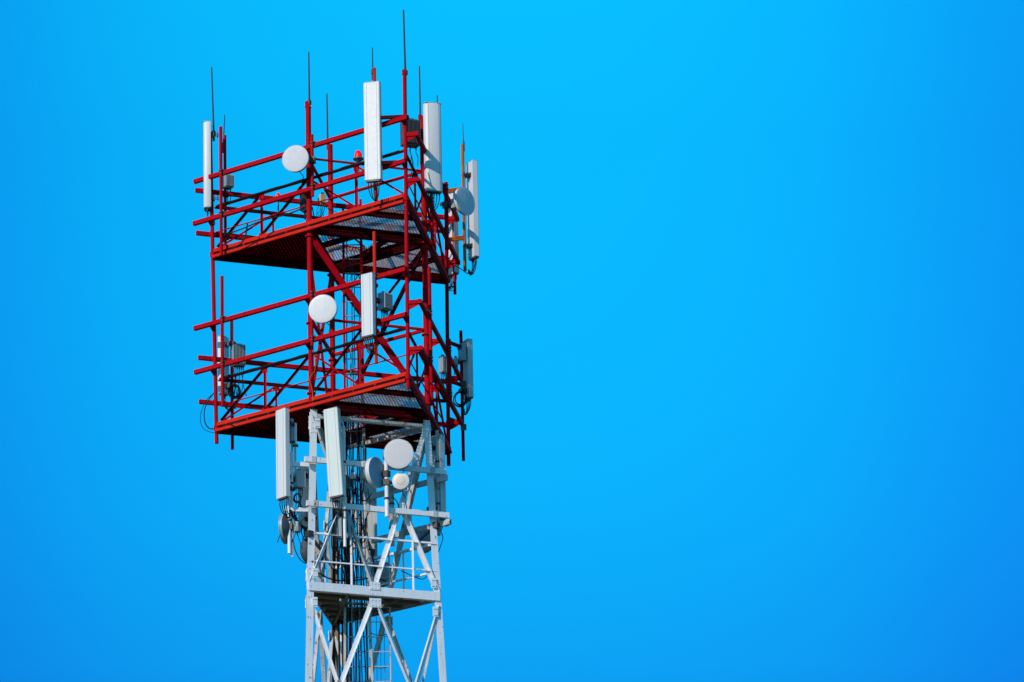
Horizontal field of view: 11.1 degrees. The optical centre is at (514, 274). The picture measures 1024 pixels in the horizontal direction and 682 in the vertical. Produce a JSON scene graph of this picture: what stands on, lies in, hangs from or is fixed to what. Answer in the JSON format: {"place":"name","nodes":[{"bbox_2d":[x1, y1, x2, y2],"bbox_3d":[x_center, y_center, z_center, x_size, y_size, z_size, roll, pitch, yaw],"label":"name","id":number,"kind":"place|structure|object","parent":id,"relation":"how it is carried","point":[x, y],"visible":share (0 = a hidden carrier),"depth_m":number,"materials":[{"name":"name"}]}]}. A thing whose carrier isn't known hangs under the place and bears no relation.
{"place":"outdoors","nodes":[
{"label":"outdoors","id":0,"kind":"place"},
{"bbox_2d":[0,0,1023,681],"label":"sky","id":1,"kind":"structure","parent":0,"point":[741,307],"materials":[{"name":"blue"}]},
{"label":"gravel yard","id":2,"kind":"structure","parent":0,"visible":0},
{"bbox_2d":[192,67,466,681],"bbox_3d":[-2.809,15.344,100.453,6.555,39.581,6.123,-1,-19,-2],"label":"communication tower","id":3,"kind":"structure","parent":2,"relation":"on","point":[305,248],"depth_m":104.39,"materials":[{"name":"metal"}]},
{"bbox_2d":[200,394,213,432],"bbox_3d":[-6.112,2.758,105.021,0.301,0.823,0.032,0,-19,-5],"label":"loose cable","id":4,"kind":"object","parent":3,"relation":"attached to","point":[200,414],"visible":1,"depth_m":105.00,"materials":[{"name":"black rubber"}]},
{"bbox_2d":[203,121,218,224],"bbox_3d":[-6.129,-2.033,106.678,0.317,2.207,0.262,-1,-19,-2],"label":"panel antenna","id":5,"kind":"object","parent":3,"relation":"attached to","point":[208,134],"visible":1,"depth_m":106.61,"materials":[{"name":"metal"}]},
{"bbox_2d":[211,67,215,140],"bbox_3d":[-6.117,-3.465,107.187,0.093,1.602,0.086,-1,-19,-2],"label":"whip antenna","id":6,"kind":"object","parent":3,"relation":"attached to","point":[213,130],"visible":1,"depth_m":107.14,"materials":[{"name":"grey metal"}]},
{"bbox_2d":[204,392,238,428],"bbox_3d":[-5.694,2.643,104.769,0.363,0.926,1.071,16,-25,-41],"label":"loose cable","id":7,"kind":"object","parent":3,"relation":"attached to","point":[204,415],"visible":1,"depth_m":104.97,"materials":[{"name":"black rubber"}]},
{"bbox_2d":[222,115,224,152],"bbox_3d":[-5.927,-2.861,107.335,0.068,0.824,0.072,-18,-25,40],"label":"whip antenna","id":8,"kind":"object","parent":3,"relation":"attached to","point":[223,136],"visible":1,"depth_m":107.30,"materials":[{"name":"grey metal"}]},
{"bbox_2d":[218,336,236,409],"bbox_3d":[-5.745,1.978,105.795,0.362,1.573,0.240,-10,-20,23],"label":"panel antenna","id":9,"kind":"object","parent":3,"relation":"attached to","point":[227,343],"visible":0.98,"depth_m":105.86,"materials":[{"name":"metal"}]},
{"bbox_2d":[223,174,233,200],"bbox_3d":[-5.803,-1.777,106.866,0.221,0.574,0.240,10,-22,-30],"label":"radio unit","id":10,"kind":"object","parent":3,"relation":"attached to","point":[228,181],"visible":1,"depth_m":106.81,"materials":[{"name":"metal"}]},
{"bbox_2d":[231,343,246,395],"bbox_3d":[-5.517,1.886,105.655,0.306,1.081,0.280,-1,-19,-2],"label":"radio unit","id":11,"kind":"object","parent":3,"relation":"attached to","point":[238,350],"visible":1,"depth_m":105.67,"materials":[{"name":"metal"}]},
{"bbox_2d":[228,384,240,398],"bbox_3d":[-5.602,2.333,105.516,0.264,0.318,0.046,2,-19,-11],"label":"cable coil","id":12,"kind":"object","parent":11,"relation":"attached to","point":[233,396],"visible":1,"depth_m":105.50,"materials":[{"name":"black rubber"}]},
{"bbox_2d":[232,223,247,248],"bbox_3d":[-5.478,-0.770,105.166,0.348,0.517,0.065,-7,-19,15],"label":"loose cable","id":13,"kind":"object","parent":3,"relation":"attached to","point":[243,238],"visible":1,"depth_m":105.11,"materials":[{"name":"black rubber"}]},
{"bbox_2d":[224,205,306,235],"bbox_3d":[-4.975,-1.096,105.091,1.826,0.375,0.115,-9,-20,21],"label":"loose cable","id":14,"kind":"object","parent":3,"relation":"attached to","point":[264,220],"visible":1,"depth_m":105.03,"materials":[{"name":"black rubber"}]},
{"bbox_2d":[276,192,279,212],"bbox_3d":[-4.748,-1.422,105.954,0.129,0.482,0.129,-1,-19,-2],"label":"warning light","id":15,"kind":"object","parent":3,"relation":"attached to","point":[278,194],"visible":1,"depth_m":105.94,"materials":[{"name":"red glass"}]},
{"bbox_2d":[276,407,294,517],"bbox_3d":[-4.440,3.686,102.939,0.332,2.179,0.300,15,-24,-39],"label":"panel antenna","id":16,"kind":"object","parent":3,"relation":"attached to","point":[284,488],"visible":1,"depth_m":102.84,"materials":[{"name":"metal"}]},
{"bbox_2d":[278,513,302,548],"bbox_3d":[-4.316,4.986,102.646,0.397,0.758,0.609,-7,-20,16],"label":"microwave dish","id":17,"kind":"object","parent":3,"relation":"attached to","point":[284,525],"visible":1,"depth_m":102.52,"materials":[{"name":"metal"}]},
{"bbox_2d":[290,418,294,470],"bbox_3d":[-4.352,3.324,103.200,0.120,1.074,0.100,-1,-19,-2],"label":"stick antenna","id":18,"kind":"object","parent":3,"relation":"attached to","point":[292,441],"visible":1,"depth_m":103.24,"materials":[{"name":"white paint"}]},
{"bbox_2d":[292,423,297,474],"bbox_3d":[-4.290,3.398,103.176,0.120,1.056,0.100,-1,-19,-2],"label":"stick antenna","id":19,"kind":"object","parent":3,"relation":"attached to","point":[295,445],"visible":1,"depth_m":103.17,"materials":[{"name":"white paint"}]},
{"bbox_2d":[293,493,301,502],"bbox_3d":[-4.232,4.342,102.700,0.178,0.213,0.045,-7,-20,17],"label":"cable coil","id":20,"kind":"object","parent":3,"relation":"attached to","point":[298,501],"visible":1,"depth_m":102.69,"materials":[{"name":"black rubber"}]},
{"bbox_2d":[289,510,307,545],"bbox_3d":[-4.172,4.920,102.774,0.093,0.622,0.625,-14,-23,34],"label":"loose cable","id":21,"kind":"object","parent":3,"relation":"attached to","point":[303,527],"visible":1,"depth_m":102.72,"materials":[{"name":"black rubber"}]},
{"bbox_2d":[282,145,315,185],"bbox_3d":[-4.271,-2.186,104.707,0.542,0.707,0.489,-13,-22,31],"label":"microwave dish","id":22,"kind":"object","parent":3,"relation":"attached to","point":[296,158],"visible":1,"depth_m":104.60,"materials":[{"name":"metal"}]},
{"bbox_2d":[293,469,305,506],"bbox_3d":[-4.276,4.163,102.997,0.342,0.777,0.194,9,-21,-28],"label":"radio unit","id":23,"kind":"object","parent":3,"relation":"attached to","point":[299,479],"visible":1,"depth_m":103.00,"materials":[{"name":"metal"}]},
{"bbox_2d":[300,194,306,219],"bbox_3d":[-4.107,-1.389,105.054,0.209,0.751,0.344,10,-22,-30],"label":"radio unit","id":24,"kind":"object","parent":3,"relation":"attached to","point":[303,201],"visible":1,"depth_m":105.07,"materials":[{"name":"metal"}]},
{"bbox_2d":[298,467,316,541],"bbox_3d":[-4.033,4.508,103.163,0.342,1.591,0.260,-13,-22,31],"label":"panel antenna","id":25,"kind":"object","parent":3,"relation":"attached to","point":[302,515],"visible":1,"depth_m":103.16,"materials":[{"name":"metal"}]},
{"bbox_2d":[219,199,396,251],"bbox_3d":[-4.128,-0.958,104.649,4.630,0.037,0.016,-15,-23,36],"label":"edge cable","id":26,"kind":"object","parent":3,"relation":"on","point":[312,224],"visible":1,"depth_m":104.55,"materials":[{"name":"red metal"}]},
{"bbox_2d":[217,150,399,205],"bbox_3d":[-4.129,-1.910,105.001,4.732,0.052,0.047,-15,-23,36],"label":"handrail cable","id":27,"kind":"object","parent":3,"relation":"attached to","point":[397,151],"visible":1,"depth_m":105.10,"materials":[{"name":"red metal"}]},
{"bbox_2d":[307,52,311,104],"bbox_3d":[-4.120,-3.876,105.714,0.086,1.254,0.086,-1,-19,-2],"label":"whip antenna","id":28,"kind":"object","parent":3,"relation":"attached to","point":[309,100],"visible":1,"depth_m":105.70,"materials":[{"name":"grey metal"}]},
{"bbox_2d":[222,378,398,425],"bbox_3d":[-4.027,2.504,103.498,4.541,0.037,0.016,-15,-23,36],"label":"edge cable","id":29,"kind":"object","parent":3,"relation":"attached to","point":[313,401],"visible":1,"depth_m":103.35,"materials":[{"name":"red metal"}]},
{"bbox_2d":[309,346,315,407],"bbox_3d":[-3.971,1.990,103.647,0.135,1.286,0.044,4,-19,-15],"label":"loose cable","id":30,"kind":"object","parent":3,"relation":"attached to","point":[312,373],"visible":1,"depth_m":103.64,"materials":[{"name":"black rubber"}]},
{"bbox_2d":[224,328,401,377],"bbox_3d":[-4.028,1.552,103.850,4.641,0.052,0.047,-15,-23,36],"label":"handrail cable","id":31,"kind":"object","parent":3,"relation":"attached to","point":[346,343],"visible":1,"depth_m":103.91,"materials":[{"name":"red metal"}]},
{"bbox_2d":[300,530,325,568],"bbox_3d":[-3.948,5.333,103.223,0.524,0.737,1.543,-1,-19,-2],"label":"microwave dish","id":32,"kind":"object","parent":3,"relation":"attached to","point":[304,550],"visible":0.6,"depth_m":103.52,"materials":[{"name":"metal"}]},
{"bbox_2d":[318,192,325,216],"bbox_3d":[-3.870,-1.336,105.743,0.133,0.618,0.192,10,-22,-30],"label":"junction box","id":33,"kind":"object","parent":3,"relation":"attached to","point":[322,195],"visible":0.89,"depth_m":105.71,"materials":[{"name":"metal"}]},
{"bbox_2d":[308,294,337,331],"bbox_3d":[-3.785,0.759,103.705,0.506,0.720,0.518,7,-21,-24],"label":"microwave dish","id":34,"kind":"object","parent":3,"relation":"attached to","point":[322,308],"visible":1,"depth_m":103.64,"materials":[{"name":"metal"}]},
{"bbox_2d":[326,93,327,146],"bbox_3d":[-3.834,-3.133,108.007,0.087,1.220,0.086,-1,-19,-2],"label":"whip antenna","id":35,"kind":"object","parent":3,"relation":"attached to","point":[327,113],"visible":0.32,"depth_m":108.06,"materials":[{"name":"grey metal"}]},
{"bbox_2d":[324,407,346,515],"bbox_3d":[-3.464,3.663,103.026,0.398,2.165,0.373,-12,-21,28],"label":"panel antenna","id":36,"kind":"object","parent":3,"relation":"attached to","point":[334,451],"visible":1,"depth_m":102.92,"materials":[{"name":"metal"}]},
{"bbox_2d":[331,501,344,583],"bbox_3d":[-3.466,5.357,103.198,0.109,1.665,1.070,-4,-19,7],"label":"jumper bundle cable","id":37,"kind":"object","parent":3,"relation":"attached to","point":[332,548],"visible":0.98,"depth_m":102.91,"materials":[{"name":"black rubber"}]},
{"bbox_2d":[336,499,340,679],"bbox_3d":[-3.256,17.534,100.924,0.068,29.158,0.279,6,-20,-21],"label":"thick feeder cable","id":38,"kind":"object","parent":3,"relation":"attached to","point":[339,665],"visible":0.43,"depth_m":104.34,"materials":[{"name":"black rubber"}]},
{"bbox_2d":[334,511,346,583],"bbox_3d":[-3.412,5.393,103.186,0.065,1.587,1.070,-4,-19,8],"label":"jumper bundle cable","id":39,"kind":"object","parent":3,"relation":"attached to","point":[335,545],"visible":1,"depth_m":102.86,"materials":[{"name":"black rubber"}]},
{"bbox_2d":[335,511,348,584],"bbox_3d":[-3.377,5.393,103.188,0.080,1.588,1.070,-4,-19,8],"label":"jumper bundle cable","id":40,"kind":"object","parent":3,"relation":"attached to","point":[336,546],"visible":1,"depth_m":102.89,"materials":[{"name":"black rubber"}]},
{"bbox_2d":[341,544,343,671],"bbox_3d":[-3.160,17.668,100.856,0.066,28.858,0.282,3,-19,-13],"label":"thick feeder cable","id":41,"kind":"object","parent":3,"relation":"attached to","point":[342,628],"visible":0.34,"depth_m":104.36,"materials":[{"name":"black rubber"}]},
{"bbox_2d":[336,515,350,566],"bbox_3d":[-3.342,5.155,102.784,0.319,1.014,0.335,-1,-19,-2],"label":"radio unit","id":42,"kind":"object","parent":3,"relation":"attached to","point":[338,528],"visible":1,"depth_m":102.84,"materials":[{"name":"metal"}]},
{"bbox_2d":[341,516,350,584],"bbox_3d":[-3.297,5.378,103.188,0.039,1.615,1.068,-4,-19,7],"label":"jumper bundle cable","id":43,"kind":"object","parent":3,"relation":"attached to","point":[344,552],"visible":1,"depth_m":102.91,"materials":[{"name":"black rubber"}]},
{"bbox_2d":[345,399,348,681],"bbox_3d":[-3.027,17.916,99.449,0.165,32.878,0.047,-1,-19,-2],"label":"feeder cable","id":44,"kind":"object","parent":3,"relation":"attached to","point":[348,555],"visible":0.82,"depth_m":103.35,"materials":[{"name":"black rubber"}]},
{"bbox_2d":[346,426,348,459],"bbox_3d":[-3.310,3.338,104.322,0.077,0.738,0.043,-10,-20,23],"label":"loose cable","id":45,"kind":"object","parent":3,"relation":"attached to","point":[348,443],"visible":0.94,"depth_m":104.33,"materials":[{"name":"black rubber"}]},
{"bbox_2d":[346,242,349,680],"bbox_3d":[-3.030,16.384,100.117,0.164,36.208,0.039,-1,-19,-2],"label":"feeder cable","id":46,"kind":"object","parent":3,"relation":"attached to","point":[349,446],"visible":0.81,"depth_m":104.58,"materials":[{"name":"black rubber"}]},
{"bbox_2d":[346,475,350,514],"bbox_3d":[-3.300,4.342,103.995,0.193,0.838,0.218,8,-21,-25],"label":"radio unit","id":47,"kind":"object","parent":3,"relation":"attached to","point":[348,484],"visible":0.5,"depth_m":104.00,"materials":[{"name":"metal"}]},
{"bbox_2d":[342,517,354,584],"bbox_3d":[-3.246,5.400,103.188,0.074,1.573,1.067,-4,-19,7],"label":"jumper bundle cable","id":48,"kind":"object","parent":3,"relation":"attached to","point":[345,551],"visible":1,"depth_m":103.00,"materials":[{"name":"black rubber"}]},
{"bbox_2d":[349,539,351,680],"bbox_3d":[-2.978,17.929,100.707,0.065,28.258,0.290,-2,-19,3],"label":"thick feeder cable","id":49,"kind":"object","parent":3,"relation":"attached to","point":[351,627],"visible":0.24,"depth_m":104.23,"materials":[{"name":"black rubber"}]},
{"bbox_2d":[350,488,351,680],"bbox_3d":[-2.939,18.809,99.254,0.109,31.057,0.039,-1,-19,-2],"label":"feeder cable","id":50,"kind":"object","parent":3,"relation":"attached to","point":[350,612],"visible":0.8,"depth_m":103.27,"materials":[{"name":"black rubber"}]},
{"bbox_2d":[346,503,356,584],"bbox_3d":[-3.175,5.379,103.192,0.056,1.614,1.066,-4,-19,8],"label":"jumper bundle cable","id":51,"kind":"object","parent":3,"relation":"attached to","point":[349,545],"visible":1,"depth_m":102.91,"materials":[{"name":"black rubber"}]},
{"bbox_2d":[349,341,354,681],"bbox_3d":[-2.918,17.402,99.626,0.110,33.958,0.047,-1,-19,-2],"label":"feeder cable","id":52,"kind":"object","parent":3,"relation":"attached to","point":[351,511],"visible":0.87,"depth_m":104.04,"materials":[{"name":"black plastic"}]},
{"bbox_2d":[318,572,385,581],"bbox_3d":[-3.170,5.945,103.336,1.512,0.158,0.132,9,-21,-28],"label":"loose cable","id":53,"kind":"object","parent":3,"relation":"attached to","point":[346,580],"visible":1,"depth_m":103.22,"materials":[{"name":"black rubber"}]},
{"bbox_2d":[351,272,356,680],"bbox_3d":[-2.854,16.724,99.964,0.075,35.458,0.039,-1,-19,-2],"label":"feeder cable","id":54,"kind":"object","parent":3,"relation":"attached to","point":[353,487],"visible":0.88,"depth_m":104.23,"materials":[{"name":"black rubber"}]},
{"bbox_2d":[352,422,355,680],"bbox_3d":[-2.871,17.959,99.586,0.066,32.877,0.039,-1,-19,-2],"label":"feeder cable","id":55,"kind":"object","parent":3,"relation":"attached to","point":[353,554],"visible":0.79,"depth_m":103.68,"materials":[{"name":"black rubber"}]},
{"bbox_2d":[350,471,358,495],"bbox_3d":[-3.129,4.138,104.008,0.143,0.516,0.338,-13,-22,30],"label":"radio unit","id":56,"kind":"object","parent":3,"relation":"attached to","point":[354,476],"visible":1,"depth_m":103.93,"materials":[{"name":"metal"}]},
{"bbox_2d":[352,502,360,583],"bbox_3d":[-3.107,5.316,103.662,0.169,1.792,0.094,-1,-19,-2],"label":"loose cable","id":57,"kind":"object","parent":3,"relation":"attached to","point":[358,553],"visible":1,"depth_m":103.53,"materials":[{"name":"black rubber"}]},
{"bbox_2d":[354,274,360,680],"bbox_3d":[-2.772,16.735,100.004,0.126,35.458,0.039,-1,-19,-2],"label":"feeder cable","id":58,"kind":"object","parent":3,"relation":"attached to","point":[357,488],"visible":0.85,"depth_m":104.20,"materials":[{"name":"black plastic"}]},
{"bbox_2d":[355,481,359,681],"bbox_3d":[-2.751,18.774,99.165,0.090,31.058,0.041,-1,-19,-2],"label":"feeder cable","id":59,"kind":"object","parent":3,"relation":"attached to","point":[357,584],"visible":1,"depth_m":103.49,"materials":[{"name":"black rubber"}]},
{"bbox_2d":[353,150,363,171],"bbox_3d":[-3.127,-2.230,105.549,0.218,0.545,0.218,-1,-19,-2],"label":"warning light","id":60,"kind":"object","parent":3,"relation":"attached to","point":[358,158],"visible":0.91,"depth_m":105.53,"materials":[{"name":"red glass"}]},
{"bbox_2d":[357,444,362,680],"bbox_3d":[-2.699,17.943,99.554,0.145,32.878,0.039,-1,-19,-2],"label":"feeder cable","id":61,"kind":"object","parent":3,"relation":"attached to","point":[360,584],"visible":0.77,"depth_m":103.87,"materials":[{"name":"black rubber"}]},
{"bbox_2d":[358,415,366,681],"bbox_3d":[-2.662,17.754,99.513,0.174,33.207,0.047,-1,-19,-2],"label":"feeder cable","id":62,"kind":"object","parent":3,"relation":"attached to","point":[361,546],"visible":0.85,"depth_m":103.75,"materials":[{"name":"black rubber"}]},
{"bbox_2d":[359,313,368,680],"bbox_3d":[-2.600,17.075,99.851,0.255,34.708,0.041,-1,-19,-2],"label":"feeder cable","id":63,"kind":"object","parent":3,"relation":"attached to","point":[363,515],"visible":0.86,"depth_m":104.04,"materials":[{"name":"black plastic"}]},
{"bbox_2d":[361,496,367,680],"bbox_3d":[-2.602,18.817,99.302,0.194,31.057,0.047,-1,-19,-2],"label":"feeder cable","id":64,"kind":"object","parent":3,"relation":"attached to","point":[364,601],"visible":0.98,"depth_m":103.49,"materials":[{"name":"black rubber"}]},
{"bbox_2d":[363,438,366,460],"bbox_3d":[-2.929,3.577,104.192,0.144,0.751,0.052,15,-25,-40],"label":"loose cable","id":65,"kind":"object","parent":3,"relation":"attached to","point":[365,449],"visible":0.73,"depth_m":104.21,"materials":[{"name":"black rubber"}]},
{"bbox_2d":[358,512,373,571],"bbox_3d":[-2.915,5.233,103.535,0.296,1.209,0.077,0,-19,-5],"label":"loose cable","id":66,"kind":"object","parent":3,"relation":"attached to","point":[368,544],"visible":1,"depth_m":103.53,"materials":[{"name":"black rubber"}]},
{"bbox_2d":[364,488,369,541],"bbox_3d":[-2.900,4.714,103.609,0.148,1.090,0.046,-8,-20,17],"label":"loose cable","id":67,"kind":"object","parent":3,"relation":"attached to","point":[367,514],"visible":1,"depth_m":103.60,"materials":[{"name":"black rubber"}]},
{"bbox_2d":[361,272,378,354],"bbox_3d":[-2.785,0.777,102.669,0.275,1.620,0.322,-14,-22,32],"label":"panel antenna","id":68,"kind":"object","parent":3,"relation":"attached to","point":[368,310],"visible":1,"depth_m":102.56,"materials":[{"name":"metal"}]},
{"bbox_2d":[362,468,377,573],"bbox_3d":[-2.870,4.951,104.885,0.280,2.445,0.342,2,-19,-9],"label":"panel antenna","id":69,"kind":"object","parent":3,"relation":"attached to","point":[372,523],"visible":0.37,"depth_m":104.96,"materials":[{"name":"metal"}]},
{"bbox_2d":[365,512,376,571],"bbox_3d":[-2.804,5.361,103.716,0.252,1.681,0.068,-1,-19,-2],"label":"loose cable","id":70,"kind":"object","parent":3,"relation":"attached to","point":[369,543],"visible":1,"depth_m":103.74,"materials":[{"name":"black rubber"}]},
{"bbox_2d":[371,47,373,79],"bbox_3d":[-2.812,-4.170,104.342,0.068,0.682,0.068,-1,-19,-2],"label":"whip antenna","id":71,"kind":"object","parent":3,"relation":"attached to","point":[372,71],"visible":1,"depth_m":104.30,"materials":[{"name":"grey metal"}]},
{"bbox_2d":[363,81,382,201],"bbox_3d":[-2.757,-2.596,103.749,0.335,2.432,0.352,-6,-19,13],"label":"panel antenna","id":72,"kind":"object","parent":3,"relation":"attached to","point":[373,133],"visible":1,"depth_m":103.62,"materials":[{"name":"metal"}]},
{"bbox_2d":[360,457,390,497],"bbox_3d":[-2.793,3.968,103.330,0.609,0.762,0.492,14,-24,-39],"label":"microwave dish","id":73,"kind":"object","parent":3,"relation":"attached to","point":[373,473],"visible":1,"depth_m":103.21,"materials":[{"name":"metal"}]},
{"bbox_2d":[371,561,391,586],"bbox_3d":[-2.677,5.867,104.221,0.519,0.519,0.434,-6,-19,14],"label":"microwave dish","id":74,"kind":"object","parent":3,"relation":"attached to","point":[384,573],"visible":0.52,"depth_m":104.17,"materials":[{"name":"metal"}]},
{"bbox_2d":[377,291,392,332],"bbox_3d":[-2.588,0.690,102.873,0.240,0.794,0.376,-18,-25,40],"label":"radio unit","id":75,"kind":"object","parent":3,"relation":"attached to","point":[385,302],"visible":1,"depth_m":102.89,"materials":[{"name":"metal"}]},
{"bbox_2d":[383,473,409,507],"bbox_3d":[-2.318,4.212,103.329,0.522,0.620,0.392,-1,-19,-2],"label":"microwave dish","id":76,"kind":"object","parent":3,"relation":"attached to","point":[400,481],"visible":1,"depth_m":103.22,"materials":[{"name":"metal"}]},
{"bbox_2d":[383,439,413,472],"bbox_3d":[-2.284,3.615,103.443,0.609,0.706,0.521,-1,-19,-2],"label":"microwave dish","id":77,"kind":"object","parent":3,"relation":"attached to","point":[398,453],"visible":1,"depth_m":103.25,"materials":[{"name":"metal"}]},
{"bbox_2d":[403,10,407,74],"bbox_3d":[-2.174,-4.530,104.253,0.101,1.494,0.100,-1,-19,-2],"label":"whip antenna","id":78,"kind":"object","parent":3,"relation":"attached to","point":[404,43],"visible":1,"depth_m":104.25,"materials":[{"name":"grey metal"}]},
{"bbox_2d":[400,118,420,165],"bbox_3d":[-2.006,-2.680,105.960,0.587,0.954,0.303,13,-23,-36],"label":"equipment cabinet","id":79,"kind":"object","parent":3,"relation":"attached to","point":[413,125],"visible":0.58,"depth_m":105.89,"materials":[{"name":"metal"}]},
{"bbox_2d":[418,66,420,118],"bbox_3d":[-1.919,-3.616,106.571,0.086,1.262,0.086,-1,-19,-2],"label":"whip antenna","id":80,"kind":"object","parent":3,"relation":"attached to","point":[419,95],"visible":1,"depth_m":106.55,"materials":[{"name":"grey metal"}]},
{"bbox_2d":[414,521,439,552],"bbox_3d":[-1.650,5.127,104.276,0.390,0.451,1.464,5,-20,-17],"label":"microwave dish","id":81,"kind":"object","parent":3,"relation":"attached to","point":[424,536],"visible":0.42,"depth_m":104.58,"materials":[{"name":"metal"}]},
{"bbox_2d":[423,102,442,211],"bbox_3d":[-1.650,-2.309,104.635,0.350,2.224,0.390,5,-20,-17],"label":"panel antenna","id":82,"kind":"object","parent":3,"relation":"attached to","point":[433,146],"visible":1,"depth_m":104.50,"materials":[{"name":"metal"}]},
{"bbox_2d":[426,434,445,530],"bbox_3d":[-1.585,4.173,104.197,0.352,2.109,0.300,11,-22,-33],"label":"panel antenna","id":83,"kind":"object","parent":3,"relation":"attached to","point":[442,466],"visible":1,"depth_m":104.28,"materials":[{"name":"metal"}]},
{"bbox_2d":[438,354,446,383],"bbox_3d":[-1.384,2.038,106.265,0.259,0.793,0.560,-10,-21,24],"label":"radio unit","id":84,"kind":"object","parent":3,"relation":"attached to","point":[442,358],"visible":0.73,"depth_m":106.09,"materials":[{"name":"metal"}]},
{"bbox_2d":[439,193,458,289],"bbox_3d":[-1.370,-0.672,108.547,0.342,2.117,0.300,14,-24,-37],"label":"panel antenna","id":85,"kind":"object","parent":3,"relation":"attached to","point":[456,233],"visible":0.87,"depth_m":108.50,"materials":[{"name":"metal"}]},
{"bbox_2d":[453,356,459,374],"bbox_3d":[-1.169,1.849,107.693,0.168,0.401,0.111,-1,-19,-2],"label":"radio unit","id":86,"kind":"object","parent":3,"relation":"attached to","point":[456,360],"visible":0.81,"depth_m":107.67,"materials":[{"name":"metal"}]},
{"bbox_2d":[442,187,474,225],"bbox_3d":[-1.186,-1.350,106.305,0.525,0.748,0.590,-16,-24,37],"label":"microwave dish","id":87,"kind":"object","parent":3,"relation":"attached to","point":[462,202],"visible":1,"depth_m":106.19,"materials":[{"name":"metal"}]},
{"bbox_2d":[453,391,466,407],"bbox_3d":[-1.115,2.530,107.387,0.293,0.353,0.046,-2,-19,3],"label":"cable coil","id":88,"kind":"object","parent":3,"relation":"hanging from","point":[462,404],"visible":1,"depth_m":107.37,"materials":[{"name":"black rubber"}]},
{"bbox_2d":[457,339,473,414],"bbox_3d":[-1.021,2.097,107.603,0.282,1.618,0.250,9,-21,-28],"label":"panel antenna","id":89,"kind":"object","parent":3,"relation":"attached to","point":[465,352],"visible":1,"depth_m":107.62,"materials":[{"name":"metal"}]},
{"bbox_2d":[463,160,479,275],"bbox_3d":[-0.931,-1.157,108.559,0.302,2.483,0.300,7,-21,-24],"label":"panel antenna","id":90,"kind":"object","parent":3,"relation":"attached to","point":[472,246],"visible":1,"depth_m":108.50,"materials":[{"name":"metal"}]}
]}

